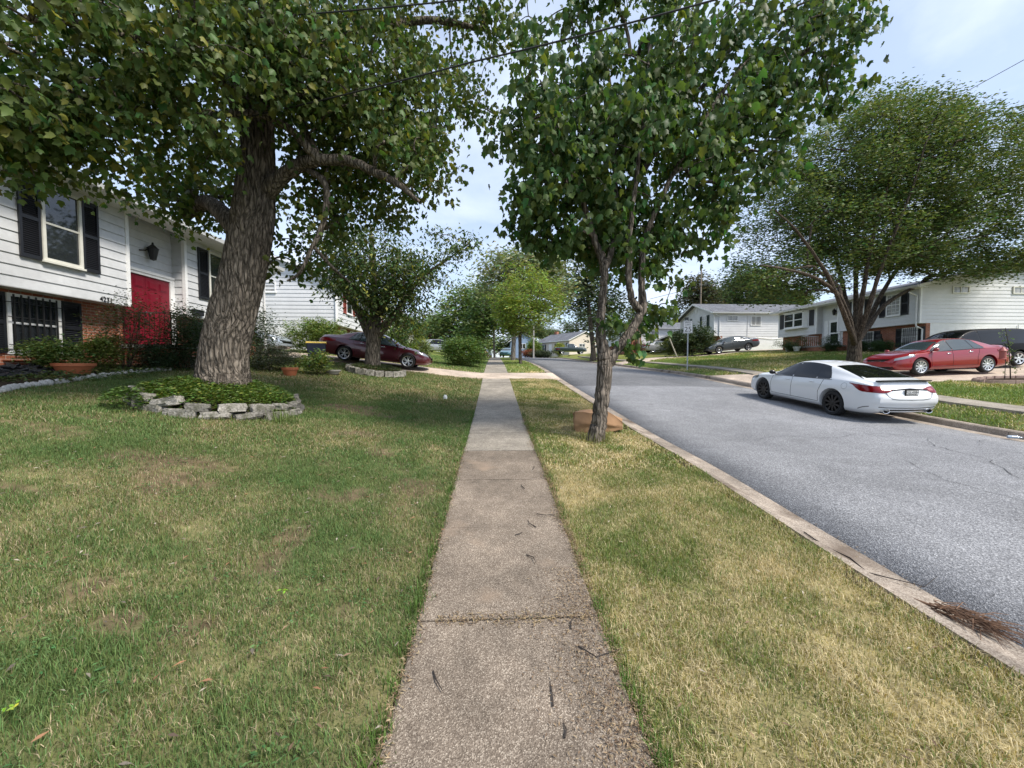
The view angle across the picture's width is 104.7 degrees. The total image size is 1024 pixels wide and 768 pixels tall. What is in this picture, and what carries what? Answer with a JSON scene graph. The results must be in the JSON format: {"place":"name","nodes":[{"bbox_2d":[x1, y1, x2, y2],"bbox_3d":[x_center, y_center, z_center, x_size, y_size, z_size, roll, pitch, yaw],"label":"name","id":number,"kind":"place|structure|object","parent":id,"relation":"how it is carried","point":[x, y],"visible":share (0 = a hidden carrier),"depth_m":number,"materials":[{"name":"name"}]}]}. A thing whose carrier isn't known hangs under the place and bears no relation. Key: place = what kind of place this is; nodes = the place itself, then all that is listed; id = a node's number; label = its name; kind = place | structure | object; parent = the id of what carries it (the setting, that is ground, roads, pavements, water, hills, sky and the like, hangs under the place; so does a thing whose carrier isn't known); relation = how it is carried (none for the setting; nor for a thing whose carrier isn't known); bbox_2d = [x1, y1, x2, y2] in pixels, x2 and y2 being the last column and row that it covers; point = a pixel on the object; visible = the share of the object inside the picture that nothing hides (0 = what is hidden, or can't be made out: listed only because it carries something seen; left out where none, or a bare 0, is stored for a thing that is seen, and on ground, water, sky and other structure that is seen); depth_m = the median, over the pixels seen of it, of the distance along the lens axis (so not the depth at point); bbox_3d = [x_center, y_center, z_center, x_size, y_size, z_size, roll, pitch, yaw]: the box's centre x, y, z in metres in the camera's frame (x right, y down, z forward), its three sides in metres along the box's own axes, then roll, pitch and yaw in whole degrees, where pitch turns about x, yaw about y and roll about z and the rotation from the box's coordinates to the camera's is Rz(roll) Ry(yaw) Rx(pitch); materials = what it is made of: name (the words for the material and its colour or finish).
{"place":"outdoors","nodes":[
{"label":"outdoors","id":0,"kind":"place"},
{"bbox_2d":[148,388,285,410],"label":"planter soil","id":1,"kind":"structure","parent":0,"point":[216,403],"depth_m":7.17,"materials":[{"name":"soil"}]},
{"bbox_2d":[128,374,295,413],"bbox_3d":[-5.714,0.178,7.766,2.823,0.760,2.470,0,2,-3],"label":"ground cover","id":2,"kind":"object","parent":1,"relation":"on","point":[164,386],"visible":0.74,"depth_m":7.18,"materials":[{"name":"green plant"}]},
{"bbox_2d":[0,0,544,389],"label":"maple tree","id":3,"kind":"object","parent":1,"relation":"on","point":[280,61],"visible":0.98,"depth_m":6.79,"materials":[{"name":"green plant"}]},
{"bbox_2d":[0,369,475,471],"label":"lawn grass","id":4,"kind":"structure","parent":0,"point":[91,390],"depth_m":6.62,"materials":[{"name":"plant"}]},
{"bbox_2d":[245,0,465,18],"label":"overhead wire","id":5,"kind":"object","parent":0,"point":[446,1],"visible":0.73,"depth_m":5.78,"materials":[{"name":"black"}]},
{"bbox_2d":[360,366,394,371],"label":"planter soil","id":6,"kind":"structure","parent":0,"point":[378,369],"depth_m":15.63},
{"bbox_2d":[351,362,401,370],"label":"ground cover","id":7,"kind":"object","parent":6,"relation":"on","point":[384,366],"visible":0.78,"depth_m":15.65,"materials":[{"name":"green plant"}]},
{"bbox_2d":[291,214,498,367],"bbox_3d":[-4.759,-3.641,15.447,7.203,6.132,5.674,1,3,32],"label":"lawn tree","id":8,"kind":"object","parent":6,"relation":"on","point":[374,298],"visible":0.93,"depth_m":15.27,"materials":[{"name":"green plant"}]},
{"bbox_2d":[263,351,559,379],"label":"driveway","id":9,"kind":"structure","parent":0,"point":[456,373],"depth_m":18.87,"materials":[{"name":"concrete"}]},
{"bbox_2d":[255,329,292,351],"bbox_3d":[-13.035,-2.231,18.351,5.100,1.440,2.149,2,2,-5],"label":"parked car","id":10,"kind":"object","parent":9,"relation":"on","point":[287,343],"visible":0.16,"depth_m":18.17,"materials":[{"name":"silver metal"}]},
{"bbox_2d":[319,332,432,367],"bbox_3d":[-6.279,-1.648,18.607,5.080,1.440,2.150,7,2,-7],"label":"parked car","id":11,"kind":"object","parent":9,"relation":"on","point":[348,346],"visible":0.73,"depth_m":17.76,"materials":[{"name":"red paint"}]},
{"bbox_2d":[295,351,545,372],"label":"lawn grass","id":12,"kind":"structure","parent":0,"point":[527,366],"depth_m":22.55,"materials":[{"name":"plant"}]},
{"bbox_2d":[252,0,716,116],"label":"overhead wire","id":13,"kind":"object","parent":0,"point":[612,27],"visible":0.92,"depth_m":5.48,"materials":[{"name":"black"}]},
{"bbox_2d":[484,357,507,372],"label":"sidewalk","id":14,"kind":"structure","parent":0,"point":[495,365],"depth_m":24.73,"materials":[{"name":"concrete"}]},
{"bbox_2d":[449,276,516,357],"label":"verge tree","id":15,"kind":"object","parent":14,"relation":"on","point":[478,320],"visible":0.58,"depth_m":50.36,"materials":[{"name":"green plant"}]},
{"bbox_2d":[464,378,534,450],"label":"sidewalk","id":16,"kind":"structure","parent":0,"point":[498,424],"depth_m":9.22,"materials":[{"name":"concrete"}]},
{"bbox_2d":[0,349,1023,767],"bbox_3d":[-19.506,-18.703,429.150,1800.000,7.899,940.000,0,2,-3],"label":"ground","id":17,"kind":"structure","parent":0,"point":[362,711],"depth_m":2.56,"materials":[{"name":"plant"}]},
{"bbox_2d":[0,363,150,386],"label":"garden bed","id":18,"kind":"object","parent":17,"relation":"on","point":[21,381],"visible":0.2,"depth_m":7.75,"materials":[{"name":"soil"}]},
{"bbox_2d":[0,363,62,376],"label":"slate mulch","id":19,"kind":"object","parent":18,"relation":"on","point":[6,369],"visible":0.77,"depth_m":7.97,"materials":[{"name":"stone"}]},
{"bbox_2d":[0,334,96,368],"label":"shrub","id":20,"kind":"object","parent":18,"relation":"on","point":[46,353],"visible":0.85,"depth_m":8.43,"materials":[{"name":"green plant"}]},
{"bbox_2d":[49,363,96,373],"bbox_3d":[-9.551,-0.332,8.619,0.700,0.240,0.700,0,2,-3],"label":"flower pot","id":21,"kind":"object","parent":18,"relation":"on","point":[76,367],"visible":0.96,"depth_m":8.42,"materials":[{"name":"orange ceramic"}]},
{"bbox_2d":[0,364,173,384],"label":"ground cover","id":22,"kind":"object","parent":18,"relation":"on","point":[74,375],"visible":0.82,"depth_m":8.33,"materials":[{"name":"green plant"}]},
{"bbox_2d":[69,327,137,370],"bbox_3d":[-9.823,-0.770,9.484,1.298,1.147,1.239,2,3,43],"label":"shrub","id":23,"kind":"object","parent":18,"relation":"on","point":[110,351],"visible":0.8,"depth_m":9.36,"materials":[{"name":"green plant"}]},
{"bbox_2d":[66,283,171,369],"bbox_3d":[-9.587,-1.334,9.807,1.737,2.304,1.726,0,2,-3],"label":"rose bush","id":24,"kind":"object","parent":18,"relation":"on","point":[129,362],"visible":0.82,"depth_m":9.83,"materials":[{"name":"green plant"}]},
{"bbox_2d":[126,338,190,372],"bbox_3d":[-9.376,-0.774,10.469,1.351,1.030,1.290,0,2,-3],"label":"shrub","id":25,"kind":"object","parent":18,"relation":"on","point":[163,360],"visible":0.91,"depth_m":10.36,"materials":[{"name":"green plant"}]},
{"bbox_2d":[97,386,148,410],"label":"ground cover","id":26,"kind":"object","parent":17,"relation":"on","point":[124,392],"visible":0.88,"depth_m":6.47,"materials":[{"name":"green plant"}]},
{"bbox_2d":[0,164,284,368],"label":"house","id":27,"kind":"structure","parent":17,"relation":"on","point":[60,267],"depth_m":9.80,"materials":[{"name":"white"}]},
{"bbox_2d":[3,292,68,353],"bbox_3d":[-10.759,-1.319,8.959,0.182,1.315,1.190,0,2,-3],"label":"window","id":28,"kind":"structure","parent":27,"relation":"in","point":[27,316],"depth_m":8.86,"materials":[{"name":"white paint"}]},
{"bbox_2d":[40,183,86,270],"bbox_3d":[-10.383,-3.583,9.121,0.115,1.725,0.910,0,2,-3],"label":"window","id":29,"kind":"structure","parent":27,"relation":"in","point":[62,232],"depth_m":9.14,"materials":[{"name":"white glass"}]},
{"bbox_2d":[122,273,146,343],"bbox_3d":[-10.870,-2.170,11.364,0.120,2.045,0.842,0,2,-3],"label":"door","id":30,"kind":"structure","parent":27,"relation":"in","point":[137,280],"depth_m":11.47,"materials":[{"name":"paint"}]},
{"bbox_2d":[145,276,170,343],"bbox_3d":[-10.909,-2.206,12.222,0.120,2.045,0.858,0,2,-3],"label":"door","id":31,"kind":"structure","parent":27,"relation":"in","point":[160,287],"depth_m":12.14,"materials":[{"name":"paint"}]},
{"bbox_2d":[208,251,221,300],"bbox_3d":[-10.615,-3.796,14.222,0.115,1.725,0.890,0,2,-3],"label":"window","id":32,"kind":"structure","parent":27,"relation":"in","point":[214,259],"depth_m":14.00,"materials":[{"name":"white glass"}]},
{"bbox_2d":[138,404,167,413],"bbox_3d":[-6.035,0.424,6.644,0.481,0.197,0.243,1,2,12],"label":"stone block","id":33,"kind":"object","parent":17,"relation":"on","point":[150,407],"depth_m":6.53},
{"bbox_2d":[149,395,185,406],"bbox_3d":[-5.794,0.302,6.638,0.497,0.169,0.248,-9,-2,-1],"label":"stone block","id":34,"kind":"object","parent":33,"relation":"on","point":[173,400],"depth_m":6.54,"materials":[{"name":"stone"}]},
{"bbox_2d":[145,293,206,368],"bbox_3d":[-9.338,-1.423,11.090,1.735,2.246,1.876,0,2,-3],"label":"rose bush","id":35,"kind":"object","parent":17,"relation":"on","point":[181,323],"visible":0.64,"depth_m":10.87,"materials":[{"name":"green plant"}]},
{"bbox_2d":[162,408,198,418],"bbox_3d":[-5.543,0.489,6.623,0.493,0.164,0.239,3,1,-10],"label":"stone block","id":36,"kind":"object","parent":17,"relation":"on","point":[179,412],"depth_m":6.54,"materials":[{"name":"stone"}]},
{"bbox_2d":[170,312,202,369],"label":"shrub","id":37,"kind":"object","parent":17,"relation":"on","point":[191,341],"visible":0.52,"depth_m":10.87,"materials":[{"name":"green plant"}]},
{"bbox_2d":[198,411,232,418],"bbox_3d":[-5.073,0.536,6.771,0.478,0.148,0.231,-1,3,-26],"label":"stone block","id":38,"kind":"object","parent":17,"relation":"on","point":[217,415],"depth_m":6.68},
{"bbox_2d":[184,402,211,411],"bbox_3d":[-5.327,0.391,6.701,0.389,0.157,0.244,-1,3,-22],"label":"stone block","id":39,"kind":"object","parent":38,"relation":"on","point":[195,407],"depth_m":6.62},
{"bbox_2d":[0,415,459,767],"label":"clover","id":40,"kind":"object","parent":17,"relation":"on","point":[254,753],"visible":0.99,"depth_m":2.72,"materials":[{"name":"green plant"}]},
{"bbox_2d":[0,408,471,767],"bbox_3d":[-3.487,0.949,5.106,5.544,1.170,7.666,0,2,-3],"label":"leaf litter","id":41,"kind":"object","parent":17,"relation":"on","point":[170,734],"visible":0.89,"depth_m":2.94,"materials":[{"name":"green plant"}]},
{"bbox_2d":[232,411,263,420],"bbox_3d":[-4.694,0.573,7.041,0.263,0.158,0.463,2,3,40],"label":"stone block","id":42,"kind":"object","parent":17,"relation":"on","point":[244,415],"depth_m":6.96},
{"bbox_2d":[217,403,247,412],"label":"stone block","id":43,"kind":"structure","parent":42,"relation":"on","point":[235,407],"depth_m":6.83,"materials":[{"name":"stone"}]},
{"bbox_2d":[249,305,287,366],"bbox_3d":[-8.915,-1.677,13.845,2.113,2.680,2.160,0,2,-3],"label":"shrub","id":44,"kind":"object","parent":17,"relation":"on","point":[263,337],"visible":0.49,"depth_m":13.89,"materials":[{"name":"green plant"}]},
{"bbox_2d":[261,411,288,420],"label":"stone block","id":45,"kind":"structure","parent":17,"relation":"on","point":[268,415],"depth_m":7.27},
{"bbox_2d":[247,403,274,412],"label":"stone block","id":46,"kind":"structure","parent":45,"relation":"on","point":[258,407],"depth_m":7.14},
{"bbox_2d":[250,340,303,371],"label":"shrub","id":47,"kind":"object","parent":17,"relation":"on","point":[280,358],"visible":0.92,"depth_m":13.11,"materials":[{"name":"green plant"}]},
{"bbox_2d":[265,405,298,422],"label":"edge grass","id":48,"kind":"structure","parent":17,"relation":"on","point":[279,416],"depth_m":7.11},
{"bbox_2d":[125,355,481,408],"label":"lawn grass","id":49,"kind":"structure","parent":17,"relation":"on","point":[344,373],"depth_m":12.95,"materials":[{"name":"plant"}]},
{"bbox_2d":[281,316,344,351],"bbox_3d":[-10.526,-2.545,20.717,3.450,2.118,3.159,0,2,-3],"label":"shrub","id":50,"kind":"object","parent":17,"relation":"on","point":[297,336],"visible":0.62,"depth_m":20.11,"materials":[{"name":"green plant"}]},
{"bbox_2d":[291,348,339,375],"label":"day lily","id":51,"kind":"object","parent":17,"relation":"on","point":[315,360],"visible":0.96,"depth_m":13.54,"materials":[{"name":"green plant"}]},
{"bbox_2d":[305,341,326,365],"bbox_3d":[-7.546,-1.125,15.269,0.700,1.038,0.818,-1,3,-23],"label":"wheelie bin","id":52,"kind":"object","parent":17,"relation":"on","point":[316,345],"visible":0.52,"depth_m":14.90,"materials":[{"name":"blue plastic"}]},
{"bbox_2d":[259,255,393,349],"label":"house","id":53,"kind":"structure","parent":17,"relation":"on","point":[291,299],"depth_m":22.59,"materials":[{"name":"white"}]},
{"bbox_2d":[303,317,349,339],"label":"shrub","id":54,"kind":"object","parent":17,"relation":"on","point":[328,327],"visible":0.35,"depth_m":20.62,"materials":[{"name":"green plant"}]},
{"bbox_2d":[418,273,504,352],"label":"broad tree","id":55,"kind":"object","parent":17,"relation":"on","point":[445,323],"visible":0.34,"depth_m":57.50,"materials":[{"name":"green plant"}]},
{"bbox_2d":[436,333,491,367],"bbox_3d":[-2.766,-1.900,23.091,3.410,2.272,3.074,1,3,30],"label":"rounded shrub","id":56,"kind":"object","parent":17,"relation":"on","point":[469,348],"visible":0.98,"depth_m":22.74,"materials":[{"name":"green plant"}]},
{"bbox_2d":[483,331,531,354],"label":"tree","id":57,"kind":"object","parent":17,"relation":"on","point":[504,344],"visible":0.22,"depth_m":92.15,"materials":[{"name":"green plant"}]},
{"bbox_2d":[347,413,695,767],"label":"edge grass","id":58,"kind":"structure","parent":17,"relation":"on","point":[625,679],"depth_m":2.36,"materials":[{"name":"plant"}]},
{"bbox_2d":[480,261,572,363],"bbox_3d":[1.254,-4.777,27.677,6.428,6.965,6.022,1,3,22],"label":"street tree","id":59,"kind":"object","parent":17,"relation":"on","point":[515,316],"visible":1,"depth_m":26.71,"materials":[{"name":"green plant"}]},
{"bbox_2d":[465,240,587,359],"bbox_3d":[1.320,-8.245,39.007,11.847,11.951,10.358,-1,3,-25],"label":"tall tree","id":60,"kind":"object","parent":17,"relation":"on","point":[505,258],"visible":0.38,"depth_m":37.28,"materials":[{"name":"green plant"}]},
{"bbox_2d":[527,348,557,357],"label":"shrub","id":61,"kind":"object","parent":17,"relation":"on","point":[542,354],"visible":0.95,"depth_m":68.97,"materials":[{"name":"green plant"}]},
{"bbox_2d":[539,331,596,356],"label":"house","id":62,"kind":"structure","parent":17,"relation":"on","point":[565,339],"depth_m":83.10,"materials":[{"name":"beige"}]},
{"bbox_2d":[554,344,586,353],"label":"pickup truck","id":63,"kind":"object","parent":17,"relation":"on","point":[571,348],"visible":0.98,"depth_m":70.46,"materials":[{"name":"grey paint"}]},
{"bbox_2d":[557,303,617,333],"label":"tree","id":64,"kind":"object","parent":17,"relation":"on","point":[572,328],"visible":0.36,"depth_m":96.85,"materials":[{"name":"green plant"}]},
{"bbox_2d":[573,409,622,431],"bbox_3d":[1.840,0.783,8.494,1.046,0.445,0.523,-1,2,5],"label":"paper bag","id":65,"kind":"object","parent":17,"relation":"on","point":[582,419],"visible":0.71,"depth_m":8.29,"materials":[{"name":"paper"}]},
{"bbox_2d":[552,215,701,360],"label":"dark tree","id":66,"kind":"object","parent":17,"relation":"on","point":[590,292],"visible":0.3,"depth_m":45.29,"materials":[{"name":"green plant"}]},
{"bbox_2d":[595,322,679,353],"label":"house","id":67,"kind":"structure","parent":17,"relation":"on","point":[664,329],"depth_m":52.73,"materials":[{"name":"white"}]},
{"bbox_2d":[655,335,682,356],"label":"shrub","id":68,"kind":"object","parent":17,"relation":"on","point":[665,345],"visible":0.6,"depth_m":39.27,"materials":[{"name":"green plant"}]},
{"bbox_2d":[462,0,893,442],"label":"forked tree","id":69,"kind":"object","parent":17,"relation":"on","point":[648,121],"visible":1,"depth_m":7.45,"materials":[{"name":"green plant"}]},
{"bbox_2d":[683,317,692,369],"bbox_3d":[10.731,-2.305,24.129,0.540,3.500,0.055,1,2,15],"label":"road sign","id":70,"kind":"object","parent":17,"relation":"on","point":[688,327],"visible":1,"depth_m":24.08,"materials":[{"name":"metal"}]},
{"bbox_2d":[667,319,717,355],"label":"rhododendron","id":71,"kind":"object","parent":17,"relation":"on","point":[696,337],"visible":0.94,"depth_m":36.94,"materials":[{"name":"green plant"}]},
{"bbox_2d":[670,270,731,314],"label":"tree","id":72,"kind":"object","parent":17,"relation":"on","point":[690,300],"visible":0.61,"depth_m":71.24,"materials":[{"name":"green plant"}]},
{"bbox_2d":[655,304,799,351],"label":"house","id":73,"kind":"structure","parent":17,"relation":"on","point":[725,320],"depth_m":39.76,"materials":[{"name":"white"}]},
{"bbox_2d":[715,265,795,304],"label":"tree","id":74,"kind":"object","parent":17,"relation":"on","point":[735,300],"visible":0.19,"depth_m":58.89,"materials":[{"name":"green plant"}]},
{"bbox_2d":[547,444,987,762],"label":"leaf litter","id":75,"kind":"object","parent":17,"relation":"on","point":[933,741],"visible":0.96,"depth_m":2.52,"materials":[{"name":"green plant"}]},
{"bbox_2d":[516,358,1023,693],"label":"kerb","id":76,"kind":"structure","parent":17,"relation":"on","point":[1011,656],"depth_m":3.41,"materials":[{"name":"concrete"}]},
{"bbox_2d":[914,598,1023,649],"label":"dead branch","id":77,"kind":"object","parent":76,"relation":"on","point":[997,628],"visible":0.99,"depth_m":2.71,"materials":[{"name":"wood"}]},
{"bbox_2d":[549,357,1023,441],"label":"kerb","id":78,"kind":"structure","parent":17,"relation":"on","point":[997,432],"depth_m":9.91,"materials":[{"name":"concrete"}]},
{"bbox_2d":[772,336,813,351],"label":"shrub","id":79,"kind":"object","parent":17,"relation":"on","point":[791,344],"visible":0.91,"depth_m":29.99,"materials":[{"name":"green plant"}]},
{"bbox_2d":[815,332,846,351],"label":"shrub","id":80,"kind":"object","parent":17,"relation":"on","point":[832,346],"visible":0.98,"depth_m":26.82,"materials":[{"name":"green plant"}]},
{"bbox_2d":[704,67,1023,362],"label":"fine leaved tree","id":81,"kind":"object","parent":17,"relation":"on","point":[889,194],"visible":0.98,"depth_m":19.36,"materials":[{"name":"green plant"}]},
{"bbox_2d":[863,339,904,352],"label":"shrub","id":82,"kind":"object","parent":17,"relation":"on","point":[876,345],"visible":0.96,"depth_m":23.73,"materials":[{"name":"green plant"}]},
{"bbox_2d":[769,270,1023,351],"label":"house","id":83,"kind":"structure","parent":17,"relation":"on","point":[921,311],"depth_m":22.98,"materials":[{"name":"white"}]},
{"bbox_2d":[783,310,808,330],"bbox_3d":[22.868,-5.140,32.008,0.330,1.370,2.550,0,2,-3],"label":"bay window","id":84,"kind":"structure","parent":83,"relation":"in","point":[797,319],"depth_m":31.65,"materials":[{"name":"white paint"}]},
{"bbox_2d":[829,320,840,343],"bbox_3d":[23.609,-3.753,28.894,0.078,1.880,0.950,0,2,-3],"label":"door","id":85,"kind":"structure","parent":83,"relation":"in","point":[832,323],"depth_m":28.95,"materials":[{"name":"white paint"}]},
{"bbox_2d":[884,293,900,317],"bbox_3d":[23.370,-4.815,24.205,0.115,1.365,0.940,0,2,-3],"label":"window","id":86,"kind":"structure","parent":83,"relation":"in","point":[893,309],"depth_m":24.21,"materials":[{"name":"white paint"}]},
{"bbox_2d":[899,327,917,346],"bbox_3d":[23.786,-2.801,23.667,0.182,1.145,1.040,0,2,-3],"label":"window","id":87,"kind":"structure","parent":83,"relation":"in","point":[908,335],"depth_m":23.68,"materials":[{"name":"white paint"}]},
{"bbox_2d":[0,0,1023,356],"label":"sky","id":88,"kind":"structure","parent":0,"point":[979,39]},
{"bbox_2d":[377,450,654,767],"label":"sidewalk","id":89,"kind":"structure","parent":0,"point":[469,716],"depth_m":2.40,"materials":[{"name":"concrete"}]},
{"bbox_2d":[368,444,466,767],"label":"leaf litter","id":90,"kind":"object","parent":89,"relation":"on","point":[388,715],"visible":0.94,"depth_m":2.22,"materials":[{"name":"brown plant"}]},
{"bbox_2d":[435,606,592,628],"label":"leaf litter","id":91,"kind":"object","parent":89,"relation":"on","point":[525,617],"visible":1,"depth_m":2.69,"materials":[{"name":"brown plant"}]},
{"bbox_2d":[514,417,668,767],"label":"leaf litter","id":92,"kind":"object","parent":89,"relation":"on","point":[613,664],"visible":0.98,"depth_m":2.19,"materials":[{"name":"brown plant"}]},
{"bbox_2d":[510,378,696,470],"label":"verge grass","id":93,"kind":"structure","parent":0,"point":[544,398],"depth_m":7.72,"materials":[{"name":"plant"}]},
{"bbox_2d":[615,349,782,364],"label":"driveway","id":94,"kind":"structure","parent":0,"point":[648,359],"depth_m":36.54,"materials":[{"name":"concrete"}]},
{"bbox_2d":[701,336,759,353],"bbox_3d":[20.187,-3.684,36.732,5.020,1.440,2.150,-6,3,-2],"label":"parked car","id":95,"kind":"object","parent":94,"relation":"on","point":[737,343],"visible":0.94,"depth_m":35.90,"materials":[{"name":"grey paint"}]},
{"bbox_2d":[645,362,765,374],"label":"sidewalk","id":96,"kind":"structure","parent":0,"point":[744,371],"depth_m":22.98,"materials":[{"name":"concrete"}]},
{"bbox_2d":[710,374,757,385],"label":"driveway","id":97,"kind":"structure","parent":0,"point":[743,379],"depth_m":19.00,"materials":[{"name":"concrete"}]},
{"bbox_2d":[623,350,892,375],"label":"verge grass","id":98,"kind":"structure","parent":0,"point":[768,358],"depth_m":25.66,"materials":[{"name":"plant"}]},
{"bbox_2d":[518,358,1023,647],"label":"road","id":99,"kind":"structure","parent":0,"point":[871,493],"depth_m":5.88,"materials":[{"name":"asphalt"}]},
{"bbox_2d":[751,360,937,414],"bbox_3d":[9.578,-0.020,12.072,2.149,1.438,5.101,0,7,-3],"label":"parked car","id":100,"kind":"object","parent":99,"relation":"on","point":[836,387],"visible":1,"depth_m":10.54,"materials":[{"name":"white paint"}]},
{"bbox_2d":[545,466,1023,767],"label":"verge grass","id":101,"kind":"structure","parent":0,"point":[661,560],"depth_m":2.54,"materials":[{"name":"plant"}]},
{"bbox_2d":[891,364,1023,382],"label":"driveway","id":102,"kind":"structure","parent":0,"point":[964,374],"depth_m":16.19,"materials":[{"name":"concrete"}]},
{"bbox_2d":[862,338,1010,374],"bbox_3d":[17.606,-1.167,16.531,5.070,1.440,2.149,-2,2,-3],"label":"parked car","id":103,"kind":"object","parent":102,"relation":"on","point":[920,357],"visible":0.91,"depth_m":15.71,"materials":[{"name":"red paint"}]},
{"bbox_2d":[925,328,1023,365],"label":"minivan","id":104,"kind":"object","parent":102,"relation":"on","point":[990,336],"visible":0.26,"depth_m":17.87,"materials":[{"name":"black paint"}]},
{"bbox_2d":[917,379,1023,430],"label":"verge grass","id":105,"kind":"structure","parent":0,"point":[957,387],"depth_m":11.11,"materials":[{"name":"plant"}]},
{"bbox_2d":[937,395,1023,414],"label":"sidewalk","id":106,"kind":"structure","parent":0,"point":[997,407],"depth_m":10.45,"materials":[{"name":"concrete"}]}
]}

